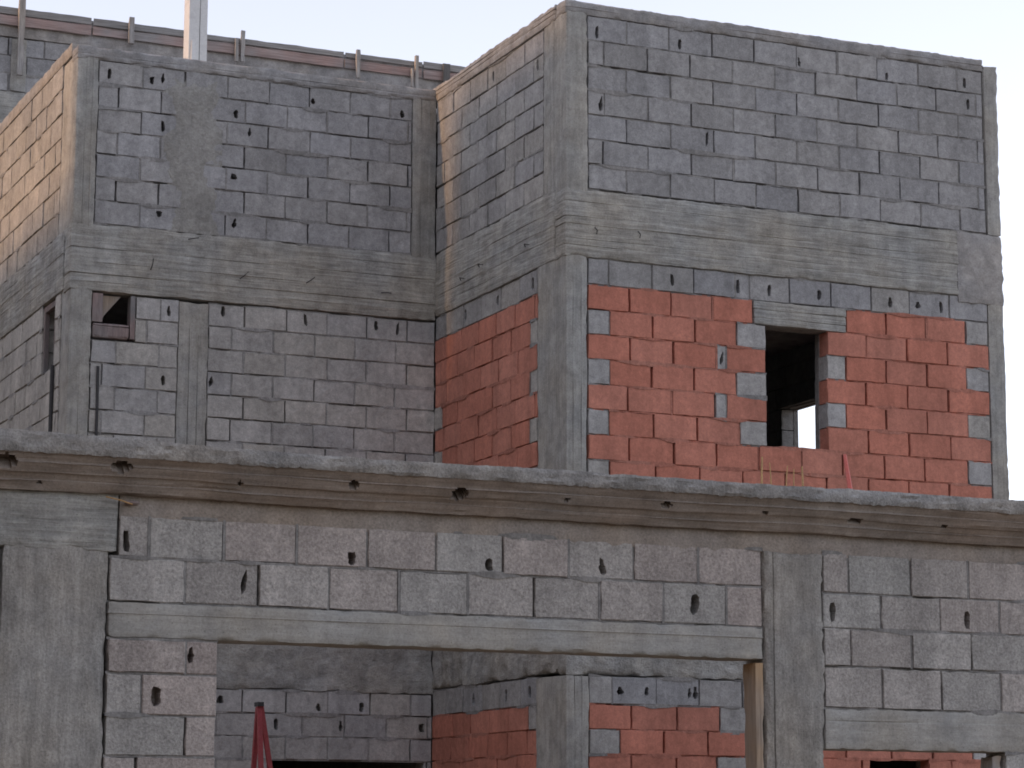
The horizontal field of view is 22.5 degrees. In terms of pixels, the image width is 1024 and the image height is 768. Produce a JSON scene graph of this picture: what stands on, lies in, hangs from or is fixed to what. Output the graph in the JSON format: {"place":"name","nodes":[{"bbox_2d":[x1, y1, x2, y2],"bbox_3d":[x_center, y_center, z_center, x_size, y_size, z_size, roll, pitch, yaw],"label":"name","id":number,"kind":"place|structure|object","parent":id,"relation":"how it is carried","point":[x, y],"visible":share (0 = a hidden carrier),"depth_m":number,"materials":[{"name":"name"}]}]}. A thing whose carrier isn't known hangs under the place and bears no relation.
{"place":"outdoors","nodes":[
{"label":"outdoors","id":0,"kind":"place"},
{"bbox_2d":[0,0,1023,499],"label":"sky","id":1,"kind":"structure","parent":0,"point":[452,32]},
{"bbox_3d":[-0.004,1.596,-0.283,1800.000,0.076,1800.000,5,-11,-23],"label":"ground","id":2,"kind":"structure","parent":0,"visible":0},
{"bbox_2d":[251,702,272,767],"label":"red trestle","id":3,"kind":"object","parent":2,"relation":"on","point":[260,735],"visible":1,"depth_m":16.62,"materials":[{"name":"paint"}]},
{"bbox_2d":[0,0,1009,767],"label":"unfinished house","id":4,"kind":"structure","parent":2,"relation":"on","point":[582,236],"depth_m":22.48,"materials":[{"name":"concrete"}]},
{"bbox_2d":[42,300,55,373],"bbox_3d":[-4.106,-0.421,22.939,0.040,0.600,0.435,5,-11,-23],"label":"window frame","id":5,"kind":"structure","parent":4,"relation":"in","point":[51,307],"depth_m":23.08,"materials":[{"name":"grey wood"}]},
{"bbox_2d":[90,293,135,341],"bbox_3d":[-3.495,-0.578,22.479,0.382,0.394,0.136,5,-11,-23],"label":"window frame","id":6,"kind":"structure","parent":4,"relation":"in","point":[101,304],"depth_m":22.41,"materials":[{"name":"brown wood"}]},
{"bbox_2d":[183,0,207,60],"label":"white post","id":7,"kind":"object","parent":4,"relation":"on","point":[195,28],"visible":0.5,"depth_m":23.59,"materials":[{"name":"paint"}]},
{"bbox_2d":[0,0,464,87],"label":"timber formwork","id":8,"kind":"object","parent":4,"relation":"on","point":[22,20],"visible":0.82,"depth_m":29.32,"materials":[{"name":"grey wood"}]},
{"bbox_2d":[0,428,1023,767],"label":"annex","id":9,"kind":"object","parent":2,"relation":"on","point":[848,620],"visible":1,"depth_m":14.44,"materials":[{"name":"concrete"}]},
{"bbox_2d":[761,457,762,483],"bbox_3d":[1.524,0.571,15.693,0.020,0.256,0.014,5,-11,-23],"label":"dry cane","id":10,"kind":"object","parent":9,"relation":"on","point":[761,470],"visible":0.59,"depth_m":15.70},
{"bbox_2d":[801,466,803,485],"bbox_3d":[1.787,0.612,15.804,0.018,0.214,0.014,5,-11,-23],"label":"dry cane","id":11,"kind":"object","parent":9,"relation":"on","point":[802,475],"visible":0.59,"depth_m":15.81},
{"bbox_2d":[843,454,852,488],"bbox_3d":[2.081,0.585,15.918,0.030,0.335,0.232,1,-10,-4],"label":"red pole","id":12,"kind":"object","parent":9,"relation":"on","point":[848,477],"visible":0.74,"depth_m":15.94,"materials":[{"name":"red metal"}]}
]}

